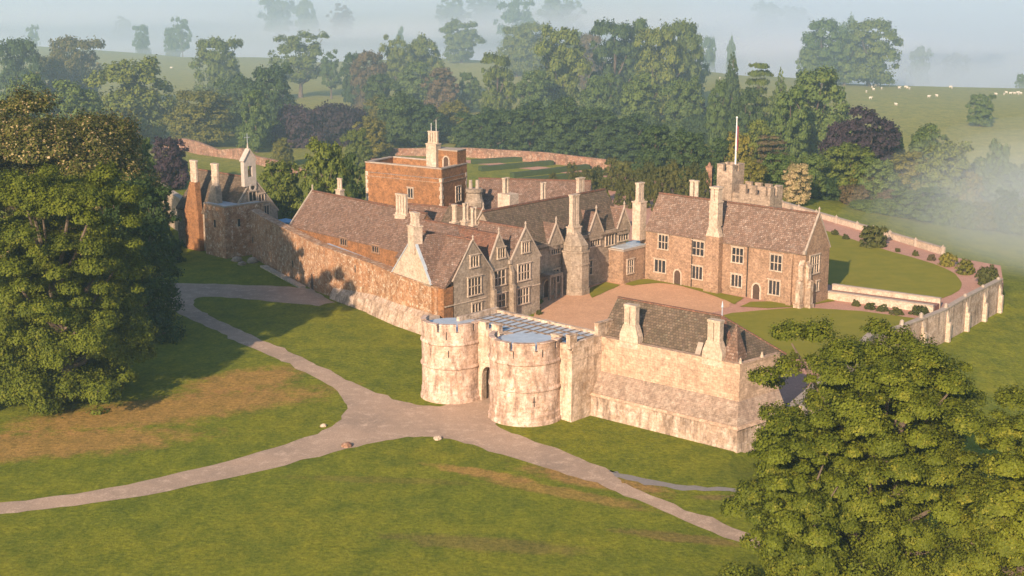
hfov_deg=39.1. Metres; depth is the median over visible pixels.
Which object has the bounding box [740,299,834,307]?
wing lawn
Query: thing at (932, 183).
broadleaf tree
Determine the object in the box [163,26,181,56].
broadleaf tree
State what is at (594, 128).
broadleaf tree
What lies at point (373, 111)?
broadleaf tree
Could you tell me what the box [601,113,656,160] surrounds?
broadleaf tree
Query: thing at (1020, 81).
broadleaf tree
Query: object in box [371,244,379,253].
window
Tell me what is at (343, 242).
window
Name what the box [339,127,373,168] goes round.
broadleaf tree
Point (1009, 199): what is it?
broadleaf tree
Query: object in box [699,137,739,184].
broadleaf tree
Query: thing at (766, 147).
pine tree
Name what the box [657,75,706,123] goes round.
broadleaf tree
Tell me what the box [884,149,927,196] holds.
broadleaf tree
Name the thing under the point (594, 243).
window
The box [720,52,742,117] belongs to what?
conifer tree
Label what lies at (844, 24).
broadleaf tree
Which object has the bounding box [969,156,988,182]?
broadleaf tree
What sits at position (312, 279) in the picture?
door
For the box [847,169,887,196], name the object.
broadleaf tree
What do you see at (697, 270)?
window
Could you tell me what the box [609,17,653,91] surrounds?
broadleaf tree
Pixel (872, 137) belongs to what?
broadleaf tree
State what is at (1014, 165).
broadleaf tree
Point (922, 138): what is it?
broadleaf tree
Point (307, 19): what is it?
broadleaf tree
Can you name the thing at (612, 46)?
broadleaf tree
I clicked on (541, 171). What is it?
clipped hedge
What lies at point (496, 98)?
broadleaf tree
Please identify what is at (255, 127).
broadleaf tree
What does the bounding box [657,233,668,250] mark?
window
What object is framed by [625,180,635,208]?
clipped yew
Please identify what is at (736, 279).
window
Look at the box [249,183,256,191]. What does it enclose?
round window
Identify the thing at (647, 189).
clipped yew
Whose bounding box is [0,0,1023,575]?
ground
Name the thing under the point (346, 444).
boulder
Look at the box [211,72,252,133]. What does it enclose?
broadleaf tree
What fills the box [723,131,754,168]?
broadleaf tree
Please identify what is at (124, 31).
broadleaf tree
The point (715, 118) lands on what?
broadleaf tree
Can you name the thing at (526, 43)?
broadleaf tree
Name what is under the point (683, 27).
broadleaf tree
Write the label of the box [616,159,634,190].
clipped yew
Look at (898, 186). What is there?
broadleaf tree
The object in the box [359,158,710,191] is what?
garden path
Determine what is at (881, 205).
broadleaf tree
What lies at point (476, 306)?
window
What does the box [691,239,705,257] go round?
window
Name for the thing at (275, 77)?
broadleaf tree
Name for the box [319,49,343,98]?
park tree
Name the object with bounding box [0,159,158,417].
lime tree
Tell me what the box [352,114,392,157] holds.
broadleaf tree
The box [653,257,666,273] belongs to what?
window
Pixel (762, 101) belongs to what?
pine tree
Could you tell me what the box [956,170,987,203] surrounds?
broadleaf tree
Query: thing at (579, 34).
broadleaf tree
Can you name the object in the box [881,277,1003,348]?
retaining wall
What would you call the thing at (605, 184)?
clipped yew
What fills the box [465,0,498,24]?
broadleaf tree
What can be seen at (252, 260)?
rubble stone
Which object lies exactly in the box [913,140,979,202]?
broadleaf tree
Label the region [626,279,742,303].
verge
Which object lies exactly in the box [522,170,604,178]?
clipped hedge
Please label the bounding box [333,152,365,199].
broadleaf tree
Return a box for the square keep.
[365,130,467,205]
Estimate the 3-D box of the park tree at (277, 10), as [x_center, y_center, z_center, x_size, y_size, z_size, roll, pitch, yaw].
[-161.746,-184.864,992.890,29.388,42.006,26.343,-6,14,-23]
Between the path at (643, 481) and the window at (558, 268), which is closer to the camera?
the path at (643, 481)
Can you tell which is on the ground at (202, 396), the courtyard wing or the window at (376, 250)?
the courtyard wing
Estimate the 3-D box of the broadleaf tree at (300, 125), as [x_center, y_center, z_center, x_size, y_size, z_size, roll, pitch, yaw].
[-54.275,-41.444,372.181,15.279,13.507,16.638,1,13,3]
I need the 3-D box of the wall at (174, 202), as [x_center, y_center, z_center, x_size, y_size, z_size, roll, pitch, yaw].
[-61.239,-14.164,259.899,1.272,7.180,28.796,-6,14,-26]
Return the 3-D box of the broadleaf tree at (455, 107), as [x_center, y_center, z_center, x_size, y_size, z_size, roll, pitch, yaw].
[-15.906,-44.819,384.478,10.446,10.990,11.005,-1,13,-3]
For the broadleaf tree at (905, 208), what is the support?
on the ground at (202, 396)
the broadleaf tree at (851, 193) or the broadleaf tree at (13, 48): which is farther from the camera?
the broadleaf tree at (13, 48)
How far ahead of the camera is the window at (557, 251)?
205.59 m
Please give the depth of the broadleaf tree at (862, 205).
289.78 m
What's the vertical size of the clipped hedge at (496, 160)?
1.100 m
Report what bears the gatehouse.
on the ground at (202, 396)
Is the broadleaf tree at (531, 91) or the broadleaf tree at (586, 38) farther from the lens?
the broadleaf tree at (586, 38)
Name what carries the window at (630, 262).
in the flat block at (626, 262)
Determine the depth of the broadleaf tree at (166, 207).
233.88 m
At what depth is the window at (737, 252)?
205.39 m
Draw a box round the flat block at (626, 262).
[608,239,645,283]
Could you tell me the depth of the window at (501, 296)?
191.49 m
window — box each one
[247,190,257,201]
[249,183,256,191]
[257,192,265,201]
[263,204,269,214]
[339,237,347,246]
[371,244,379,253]
[407,186,413,198]
[455,185,461,202]
[467,274,482,297]
[469,253,480,268]
[471,300,482,312]
[493,267,506,286]
[496,245,506,259]
[497,291,506,308]
[516,285,530,305]
[517,261,531,281]
[521,240,530,253]
[550,248,560,255]
[552,267,560,284]
[589,239,600,247]
[589,258,593,275]
[605,233,615,246]
[617,233,629,241]
[626,257,634,274]
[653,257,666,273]
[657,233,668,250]
[690,264,703,280]
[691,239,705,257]
[730,245,744,264]
[730,272,743,288]
[767,278,781,296]
[769,252,783,272]
[809,253,820,274]
[815,279,820,291]
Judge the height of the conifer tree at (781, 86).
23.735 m
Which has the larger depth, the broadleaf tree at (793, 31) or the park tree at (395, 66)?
the broadleaf tree at (793, 31)
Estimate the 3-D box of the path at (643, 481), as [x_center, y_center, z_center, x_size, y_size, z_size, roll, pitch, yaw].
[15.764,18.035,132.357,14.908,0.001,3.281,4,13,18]
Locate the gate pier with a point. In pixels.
(709, 167)
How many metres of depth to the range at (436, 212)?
216.95 m
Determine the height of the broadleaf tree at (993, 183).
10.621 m
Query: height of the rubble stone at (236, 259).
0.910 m
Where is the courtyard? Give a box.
[534,278,730,329]
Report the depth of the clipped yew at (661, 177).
289.73 m
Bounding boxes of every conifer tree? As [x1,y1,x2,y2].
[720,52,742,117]
[766,67,786,139]
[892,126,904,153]
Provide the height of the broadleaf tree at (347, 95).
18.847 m
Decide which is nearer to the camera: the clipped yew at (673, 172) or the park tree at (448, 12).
the clipped yew at (673, 172)
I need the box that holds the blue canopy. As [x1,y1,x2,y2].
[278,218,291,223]
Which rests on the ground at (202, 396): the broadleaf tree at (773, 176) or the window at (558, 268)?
the broadleaf tree at (773, 176)
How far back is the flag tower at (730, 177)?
228.42 m
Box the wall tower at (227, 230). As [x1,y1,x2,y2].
[203,201,263,258]
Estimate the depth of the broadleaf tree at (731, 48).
710.53 m
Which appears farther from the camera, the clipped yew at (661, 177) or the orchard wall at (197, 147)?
the orchard wall at (197, 147)
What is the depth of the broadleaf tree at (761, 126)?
318.74 m
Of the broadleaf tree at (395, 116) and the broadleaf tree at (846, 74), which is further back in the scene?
the broadleaf tree at (846, 74)
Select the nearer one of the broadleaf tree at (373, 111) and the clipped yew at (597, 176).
the clipped yew at (597, 176)
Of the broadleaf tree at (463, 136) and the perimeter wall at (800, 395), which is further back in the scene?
the broadleaf tree at (463, 136)
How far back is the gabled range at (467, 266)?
188.95 m
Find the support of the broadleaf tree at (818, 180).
on the ground at (202, 396)
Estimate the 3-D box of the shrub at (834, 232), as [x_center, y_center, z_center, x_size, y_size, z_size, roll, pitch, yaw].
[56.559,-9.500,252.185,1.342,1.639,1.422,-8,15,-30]
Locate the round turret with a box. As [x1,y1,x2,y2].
[465,180,483,207]
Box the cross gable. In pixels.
[441,202,484,224]
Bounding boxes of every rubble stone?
[231,256,241,261]
[238,261,246,265]
[247,257,257,262]
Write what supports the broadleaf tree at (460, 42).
on the ground at (202, 396)
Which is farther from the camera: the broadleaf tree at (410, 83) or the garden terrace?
the broadleaf tree at (410, 83)
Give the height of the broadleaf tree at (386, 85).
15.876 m
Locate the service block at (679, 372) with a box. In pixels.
[590,296,786,452]
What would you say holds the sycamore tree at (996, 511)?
on the ground at (202, 396)
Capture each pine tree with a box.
[739,62,774,120]
[753,134,791,167]
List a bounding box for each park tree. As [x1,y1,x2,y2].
[25,23,40,46]
[170,16,192,56]
[257,0,296,46]
[268,29,331,97]
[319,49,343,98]
[325,3,354,46]
[378,34,414,91]
[434,0,471,45]
[493,0,535,50]
[535,0,586,42]
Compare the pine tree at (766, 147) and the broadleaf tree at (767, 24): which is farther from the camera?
the broadleaf tree at (767, 24)
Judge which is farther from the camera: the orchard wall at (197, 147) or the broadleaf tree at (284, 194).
the orchard wall at (197, 147)
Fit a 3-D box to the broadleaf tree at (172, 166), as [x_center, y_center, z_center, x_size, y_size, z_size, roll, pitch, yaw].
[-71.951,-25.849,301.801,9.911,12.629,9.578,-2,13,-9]
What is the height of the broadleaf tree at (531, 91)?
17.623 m
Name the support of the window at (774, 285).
in the courtyard wing
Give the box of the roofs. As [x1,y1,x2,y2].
[478,177,591,209]
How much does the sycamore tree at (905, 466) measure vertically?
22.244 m
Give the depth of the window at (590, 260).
212.17 m
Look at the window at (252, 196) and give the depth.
234.73 m
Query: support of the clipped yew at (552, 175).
on the ground at (202, 396)
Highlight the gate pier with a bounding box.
[706,162,712,185]
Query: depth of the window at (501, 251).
190.05 m
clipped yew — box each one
[547,171,557,178]
[566,161,579,179]
[579,168,595,188]
[591,163,606,189]
[598,178,611,196]
[604,156,619,190]
[613,176,626,205]
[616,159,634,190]
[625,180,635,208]
[629,165,646,189]
[638,179,652,207]
[641,159,657,193]
[649,180,662,210]
[651,165,670,197]
[663,159,679,193]
[675,165,693,195]
[686,161,704,196]
[698,169,710,197]
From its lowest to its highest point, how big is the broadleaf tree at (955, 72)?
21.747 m
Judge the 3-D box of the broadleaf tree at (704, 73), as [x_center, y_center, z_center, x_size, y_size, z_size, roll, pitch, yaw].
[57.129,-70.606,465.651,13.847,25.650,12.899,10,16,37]
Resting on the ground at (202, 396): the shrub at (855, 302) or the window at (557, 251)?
the shrub at (855, 302)
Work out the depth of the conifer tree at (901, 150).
330.13 m
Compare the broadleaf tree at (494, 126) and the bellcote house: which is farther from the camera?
the broadleaf tree at (494, 126)
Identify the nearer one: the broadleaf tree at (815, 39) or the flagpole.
the flagpole
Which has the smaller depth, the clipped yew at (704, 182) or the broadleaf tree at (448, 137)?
the clipped yew at (704, 182)
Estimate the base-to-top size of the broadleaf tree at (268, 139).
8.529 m
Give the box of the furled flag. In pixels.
[737,125,738,150]
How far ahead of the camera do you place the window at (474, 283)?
186.51 m
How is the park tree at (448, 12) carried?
on the ground at (202, 396)
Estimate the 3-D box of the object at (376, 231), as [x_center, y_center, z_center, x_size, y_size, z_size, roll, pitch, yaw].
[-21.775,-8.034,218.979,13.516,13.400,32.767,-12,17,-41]
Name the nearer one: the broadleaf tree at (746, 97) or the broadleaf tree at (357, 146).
the broadleaf tree at (357, 146)
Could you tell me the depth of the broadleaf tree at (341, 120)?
371.45 m
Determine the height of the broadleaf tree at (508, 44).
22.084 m
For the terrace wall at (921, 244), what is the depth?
249.48 m
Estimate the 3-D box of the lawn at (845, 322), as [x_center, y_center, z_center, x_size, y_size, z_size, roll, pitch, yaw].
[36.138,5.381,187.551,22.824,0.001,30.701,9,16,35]
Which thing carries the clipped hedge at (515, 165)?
on the ground at (202, 396)
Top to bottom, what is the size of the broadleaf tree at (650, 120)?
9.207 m
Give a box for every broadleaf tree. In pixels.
[0,36,49,106]
[0,71,58,144]
[28,52,76,112]
[38,79,104,119]
[47,34,105,99]
[81,54,179,144]
[112,15,133,41]
[132,25,151,53]
[136,137,160,179]
[144,181,174,239]
[150,136,189,188]
[160,87,238,144]
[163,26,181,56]
[188,35,243,102]
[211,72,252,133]
[232,119,280,147]
[239,88,270,152]
[241,61,298,124]
[258,159,303,218]
[270,137,293,162]
[271,102,328,148]
[294,0,319,47]
[298,136,351,201]
[315,99,370,146]
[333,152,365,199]
[338,51,361,106]
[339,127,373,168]
[349,49,387,109]
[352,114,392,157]
[361,73,401,112]
[362,94,389,118]
[372,90,427,147]
[393,25,404,58]
[395,61,438,105]
[399,102,450,145]
[403,31,445,82]
[420,66,460,111]
[437,99,469,130]
[438,17,486,62]
[441,124,465,143]
[450,111,493,147]
[453,71,481,112]
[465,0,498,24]
[470,105,524,149]
[478,50,516,115]
[495,24,522,76]
[500,99,554,151]
[510,20,551,75]
[513,69,556,120]
[530,21,592,113]
[535,96,589,155]
[563,31,582,74]
[570,106,619,158]
[573,32,605,89]
[576,72,620,124]
[587,17,640,111]
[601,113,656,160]
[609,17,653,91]
[616,71,662,124]
[626,113,662,136]
[630,25,686,114]
[630,124,676,176]
[657,18,704,99]
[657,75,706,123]
[662,120,682,139]
[664,127,711,178]
[677,32,710,97]
[681,114,707,143]
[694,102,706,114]
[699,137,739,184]
[702,35,716,71]
[704,78,733,151]
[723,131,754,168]
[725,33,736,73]
[725,86,765,143]
[743,118,778,160]
[743,156,768,185]
[749,0,785,48]
[759,152,799,193]
[762,84,810,162]
[780,65,851,163]
[781,162,812,204]
[782,5,812,47]
[795,48,822,79]
[797,151,831,198]
[800,17,851,84]
[814,175,841,200]
[815,118,860,173]
[820,142,877,200]
[824,104,902,169]
[830,32,862,84]
[833,12,859,83]
[838,183,873,204]
[841,17,903,85]
[845,199,874,212]
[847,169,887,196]
[851,155,901,198]
[870,197,899,216]
[875,188,896,199]
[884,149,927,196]
[886,173,907,195]
[889,187,931,218]
[900,174,927,195]
[903,46,933,85]
[907,186,948,221]
[908,123,949,157]
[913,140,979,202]
[922,174,948,191]
[927,195,966,226]
[936,52,971,86]
[938,172,970,202]
[951,200,984,229]
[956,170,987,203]
[965,93,996,126]
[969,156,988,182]
[972,200,1005,230]
[977,168,1013,208]
[980,138,1011,198]
[988,162,1022,171]
[989,186,1023,233]
[1002,169,1023,213]
[1003,197,1023,234]
[1012,163,1023,179]
[1014,73,1023,87]
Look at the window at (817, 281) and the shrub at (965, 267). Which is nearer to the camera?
the window at (817, 281)
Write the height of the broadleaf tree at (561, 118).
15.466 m
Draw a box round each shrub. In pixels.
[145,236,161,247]
[162,238,186,262]
[831,229,838,234]
[842,233,849,239]
[851,299,860,306]
[859,225,888,248]
[864,302,875,309]
[876,304,889,311]
[889,306,903,315]
[908,305,929,315]
[912,250,918,255]
[927,254,935,260]
[938,252,958,266]
[954,258,975,274]
[974,264,998,285]
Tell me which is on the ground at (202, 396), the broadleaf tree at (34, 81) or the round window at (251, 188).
the broadleaf tree at (34, 81)
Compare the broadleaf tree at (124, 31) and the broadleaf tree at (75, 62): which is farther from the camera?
the broadleaf tree at (124, 31)
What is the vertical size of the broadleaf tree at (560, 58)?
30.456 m
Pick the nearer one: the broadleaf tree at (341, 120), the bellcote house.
the bellcote house
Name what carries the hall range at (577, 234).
on the ground at (202, 396)
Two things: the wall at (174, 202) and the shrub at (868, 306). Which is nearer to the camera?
the shrub at (868, 306)
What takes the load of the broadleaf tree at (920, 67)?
on the ground at (202, 396)
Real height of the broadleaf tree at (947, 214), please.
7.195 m
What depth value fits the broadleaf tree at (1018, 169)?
313.36 m
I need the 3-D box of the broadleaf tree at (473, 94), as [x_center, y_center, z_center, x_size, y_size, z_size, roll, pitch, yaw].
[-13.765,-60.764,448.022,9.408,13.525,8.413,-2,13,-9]
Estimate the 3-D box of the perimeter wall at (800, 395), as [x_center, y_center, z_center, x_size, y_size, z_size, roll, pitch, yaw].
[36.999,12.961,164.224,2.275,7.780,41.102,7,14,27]
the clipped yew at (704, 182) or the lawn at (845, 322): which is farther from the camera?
the clipped yew at (704, 182)
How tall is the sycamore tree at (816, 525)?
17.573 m
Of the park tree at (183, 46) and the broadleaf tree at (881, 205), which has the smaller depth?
the broadleaf tree at (881, 205)
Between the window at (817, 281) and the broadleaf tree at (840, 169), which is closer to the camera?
the window at (817, 281)
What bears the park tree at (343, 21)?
on the ground at (202, 396)
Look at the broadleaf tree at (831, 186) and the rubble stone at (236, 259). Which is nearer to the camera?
the rubble stone at (236, 259)
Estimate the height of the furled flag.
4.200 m
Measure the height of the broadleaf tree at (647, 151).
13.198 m
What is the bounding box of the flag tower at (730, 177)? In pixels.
[717,161,782,207]
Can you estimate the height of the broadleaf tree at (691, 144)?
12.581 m
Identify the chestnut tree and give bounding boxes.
[0,82,175,328]
[85,171,190,344]
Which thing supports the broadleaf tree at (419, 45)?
on the ground at (202, 396)
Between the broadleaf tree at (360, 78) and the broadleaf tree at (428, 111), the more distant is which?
the broadleaf tree at (360, 78)
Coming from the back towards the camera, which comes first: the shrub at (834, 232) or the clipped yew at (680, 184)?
the clipped yew at (680, 184)
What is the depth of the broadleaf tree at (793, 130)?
328.03 m
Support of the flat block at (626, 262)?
on the ground at (202, 396)
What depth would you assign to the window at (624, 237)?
216.91 m
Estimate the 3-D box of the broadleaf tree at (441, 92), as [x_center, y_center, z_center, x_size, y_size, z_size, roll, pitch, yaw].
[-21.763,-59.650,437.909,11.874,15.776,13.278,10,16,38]
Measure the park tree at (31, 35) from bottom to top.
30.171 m
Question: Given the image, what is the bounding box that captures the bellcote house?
[176,137,278,250]
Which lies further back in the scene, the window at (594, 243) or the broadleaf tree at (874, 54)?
the broadleaf tree at (874, 54)
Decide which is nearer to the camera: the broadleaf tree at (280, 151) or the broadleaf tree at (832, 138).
the broadleaf tree at (832, 138)
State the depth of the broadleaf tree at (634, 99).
385.13 m
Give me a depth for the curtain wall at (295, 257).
203.05 m
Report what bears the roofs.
on the ground at (202, 396)
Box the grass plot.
[590,282,618,296]
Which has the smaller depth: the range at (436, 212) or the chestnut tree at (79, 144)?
the chestnut tree at (79, 144)
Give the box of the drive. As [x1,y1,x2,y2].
[0,283,759,547]
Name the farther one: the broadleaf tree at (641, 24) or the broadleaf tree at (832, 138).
the broadleaf tree at (641, 24)
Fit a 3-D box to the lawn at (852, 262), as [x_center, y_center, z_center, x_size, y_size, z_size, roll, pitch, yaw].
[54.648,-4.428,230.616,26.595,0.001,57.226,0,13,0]
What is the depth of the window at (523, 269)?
193.32 m
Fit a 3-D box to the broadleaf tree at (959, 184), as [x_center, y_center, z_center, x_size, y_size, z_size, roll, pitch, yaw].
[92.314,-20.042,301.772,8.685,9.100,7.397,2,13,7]
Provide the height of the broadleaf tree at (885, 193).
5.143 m
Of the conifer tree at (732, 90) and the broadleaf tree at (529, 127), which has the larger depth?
the conifer tree at (732, 90)
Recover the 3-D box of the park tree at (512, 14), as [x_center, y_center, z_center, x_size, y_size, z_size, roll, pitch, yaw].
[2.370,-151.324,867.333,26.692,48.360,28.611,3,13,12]
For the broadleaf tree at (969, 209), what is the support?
on the ground at (202, 396)
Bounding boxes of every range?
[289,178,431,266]
[391,193,541,317]
[408,203,447,221]
[477,177,647,299]
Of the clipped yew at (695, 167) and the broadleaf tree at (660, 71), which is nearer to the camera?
the clipped yew at (695, 167)
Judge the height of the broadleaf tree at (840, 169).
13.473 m
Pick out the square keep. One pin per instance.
(438, 176)
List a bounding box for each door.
[310,272,314,290]
[673,269,681,284]
[751,282,760,299]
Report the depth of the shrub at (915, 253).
234.27 m
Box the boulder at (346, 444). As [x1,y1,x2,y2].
[341,442,351,447]
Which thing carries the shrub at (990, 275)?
on the ground at (202, 396)
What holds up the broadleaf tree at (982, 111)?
on the ground at (202, 396)
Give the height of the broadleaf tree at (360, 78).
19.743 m
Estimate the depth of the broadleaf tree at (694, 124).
375.34 m
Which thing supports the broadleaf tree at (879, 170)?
on the ground at (202, 396)
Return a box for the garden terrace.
[608,190,1002,404]
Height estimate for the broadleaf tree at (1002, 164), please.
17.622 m
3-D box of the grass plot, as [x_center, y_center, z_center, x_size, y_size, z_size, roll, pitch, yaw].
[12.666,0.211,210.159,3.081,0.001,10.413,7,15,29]
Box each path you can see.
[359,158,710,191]
[609,470,734,491]
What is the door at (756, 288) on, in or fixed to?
in the courtyard wing
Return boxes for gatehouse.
[420,307,612,426]
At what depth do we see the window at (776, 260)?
201.22 m
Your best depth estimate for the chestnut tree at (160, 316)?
180.24 m
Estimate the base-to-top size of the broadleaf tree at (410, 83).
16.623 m
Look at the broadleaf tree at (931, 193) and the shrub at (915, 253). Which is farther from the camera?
the broadleaf tree at (931, 193)
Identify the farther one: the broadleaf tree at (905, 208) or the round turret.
the broadleaf tree at (905, 208)
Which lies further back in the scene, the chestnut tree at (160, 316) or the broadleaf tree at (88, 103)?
the broadleaf tree at (88, 103)
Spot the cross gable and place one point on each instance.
(447, 217)
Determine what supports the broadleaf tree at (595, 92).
on the ground at (202, 396)
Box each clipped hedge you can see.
[471,157,521,163]
[478,160,553,171]
[510,164,589,177]
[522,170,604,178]
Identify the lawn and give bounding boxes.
[724,308,914,358]
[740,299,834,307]
[826,231,961,297]
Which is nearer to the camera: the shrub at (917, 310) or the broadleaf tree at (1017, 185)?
the shrub at (917, 310)
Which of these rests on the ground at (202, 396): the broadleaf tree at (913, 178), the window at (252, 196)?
the broadleaf tree at (913, 178)
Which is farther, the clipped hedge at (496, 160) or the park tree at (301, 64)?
the park tree at (301, 64)
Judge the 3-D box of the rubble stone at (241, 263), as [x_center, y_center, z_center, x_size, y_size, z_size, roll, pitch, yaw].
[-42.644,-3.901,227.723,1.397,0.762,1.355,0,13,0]
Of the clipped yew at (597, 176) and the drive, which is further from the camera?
the clipped yew at (597, 176)
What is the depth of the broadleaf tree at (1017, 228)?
280.55 m
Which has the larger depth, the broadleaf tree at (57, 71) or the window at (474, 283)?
the broadleaf tree at (57, 71)
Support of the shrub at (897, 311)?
on the ground at (202, 396)
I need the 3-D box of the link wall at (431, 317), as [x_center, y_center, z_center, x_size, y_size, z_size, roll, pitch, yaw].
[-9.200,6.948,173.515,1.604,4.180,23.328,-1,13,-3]
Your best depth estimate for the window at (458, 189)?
237.91 m
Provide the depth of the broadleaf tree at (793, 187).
285.15 m
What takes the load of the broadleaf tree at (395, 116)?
on the ground at (202, 396)
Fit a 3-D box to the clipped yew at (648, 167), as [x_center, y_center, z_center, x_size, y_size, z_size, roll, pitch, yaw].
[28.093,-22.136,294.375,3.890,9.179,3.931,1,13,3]
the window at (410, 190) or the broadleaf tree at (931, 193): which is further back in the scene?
the broadleaf tree at (931, 193)
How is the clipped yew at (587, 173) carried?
on the ground at (202, 396)
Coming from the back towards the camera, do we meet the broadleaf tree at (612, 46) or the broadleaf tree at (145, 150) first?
the broadleaf tree at (612, 46)
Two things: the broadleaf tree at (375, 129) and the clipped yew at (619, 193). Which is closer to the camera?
the clipped yew at (619, 193)
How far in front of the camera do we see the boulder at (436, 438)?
144.54 m
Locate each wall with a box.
[161,183,181,230]
[164,138,306,177]
[250,209,438,334]
[370,148,610,169]
[429,314,439,319]
[782,200,945,254]
[786,332,878,414]
[827,283,941,311]
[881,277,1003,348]
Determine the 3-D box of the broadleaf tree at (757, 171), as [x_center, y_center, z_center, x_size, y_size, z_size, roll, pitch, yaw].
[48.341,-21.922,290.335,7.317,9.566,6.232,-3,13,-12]
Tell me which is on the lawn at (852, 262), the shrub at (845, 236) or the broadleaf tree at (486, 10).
the shrub at (845, 236)
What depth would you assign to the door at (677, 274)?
213.26 m
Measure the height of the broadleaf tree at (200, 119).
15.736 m
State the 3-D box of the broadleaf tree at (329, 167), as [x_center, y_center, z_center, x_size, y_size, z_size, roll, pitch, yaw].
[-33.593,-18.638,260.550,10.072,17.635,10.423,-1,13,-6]
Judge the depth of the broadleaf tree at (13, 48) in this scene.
423.69 m
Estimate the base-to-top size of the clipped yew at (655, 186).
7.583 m
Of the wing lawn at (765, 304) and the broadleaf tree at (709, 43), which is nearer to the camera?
the wing lawn at (765, 304)
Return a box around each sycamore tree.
[716,404,860,575]
[745,314,994,575]
[923,379,1023,575]
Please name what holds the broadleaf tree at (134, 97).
on the ground at (202, 396)
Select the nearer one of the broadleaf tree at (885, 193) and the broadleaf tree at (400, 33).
the broadleaf tree at (885, 193)
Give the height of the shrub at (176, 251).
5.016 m
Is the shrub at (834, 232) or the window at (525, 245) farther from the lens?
the shrub at (834, 232)
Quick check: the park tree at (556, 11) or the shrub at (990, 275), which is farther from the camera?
the park tree at (556, 11)
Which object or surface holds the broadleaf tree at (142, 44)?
on the ground at (202, 396)
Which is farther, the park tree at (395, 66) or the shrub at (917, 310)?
the park tree at (395, 66)
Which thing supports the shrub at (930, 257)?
on the ground at (202, 396)
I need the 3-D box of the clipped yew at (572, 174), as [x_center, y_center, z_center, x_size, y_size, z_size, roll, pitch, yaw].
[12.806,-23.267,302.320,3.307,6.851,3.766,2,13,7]
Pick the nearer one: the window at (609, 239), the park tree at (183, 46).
the window at (609, 239)
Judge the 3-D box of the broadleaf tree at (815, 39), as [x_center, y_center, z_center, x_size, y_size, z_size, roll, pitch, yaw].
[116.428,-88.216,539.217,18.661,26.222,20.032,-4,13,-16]
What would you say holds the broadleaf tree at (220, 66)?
on the ground at (202, 396)
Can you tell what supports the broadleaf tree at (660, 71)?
on the ground at (202, 396)
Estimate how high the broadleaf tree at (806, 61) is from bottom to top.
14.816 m
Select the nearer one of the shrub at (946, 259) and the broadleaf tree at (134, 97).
the shrub at (946, 259)
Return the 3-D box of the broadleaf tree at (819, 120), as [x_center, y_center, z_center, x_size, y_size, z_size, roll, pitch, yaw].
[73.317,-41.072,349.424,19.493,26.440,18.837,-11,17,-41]
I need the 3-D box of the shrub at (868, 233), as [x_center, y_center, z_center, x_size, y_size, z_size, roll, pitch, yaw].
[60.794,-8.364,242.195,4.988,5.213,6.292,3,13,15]
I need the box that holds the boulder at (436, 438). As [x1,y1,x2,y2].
[433,436,441,440]
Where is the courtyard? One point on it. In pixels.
(586, 311)
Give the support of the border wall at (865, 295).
on the ground at (202, 396)
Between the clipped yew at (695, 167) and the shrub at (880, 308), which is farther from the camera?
the clipped yew at (695, 167)
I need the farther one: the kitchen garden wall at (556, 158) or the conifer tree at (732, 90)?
the conifer tree at (732, 90)
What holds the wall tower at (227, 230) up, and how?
on the ground at (202, 396)
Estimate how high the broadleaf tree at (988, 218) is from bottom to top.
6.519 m
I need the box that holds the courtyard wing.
[645,180,830,308]
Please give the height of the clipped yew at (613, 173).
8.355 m
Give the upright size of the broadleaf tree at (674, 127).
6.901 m
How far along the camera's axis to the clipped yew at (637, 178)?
293.51 m
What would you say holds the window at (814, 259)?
in the courtyard wing
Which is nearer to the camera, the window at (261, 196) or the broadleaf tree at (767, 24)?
the window at (261, 196)
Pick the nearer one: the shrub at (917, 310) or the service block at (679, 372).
the service block at (679, 372)
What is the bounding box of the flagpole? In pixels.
[734,116,737,163]

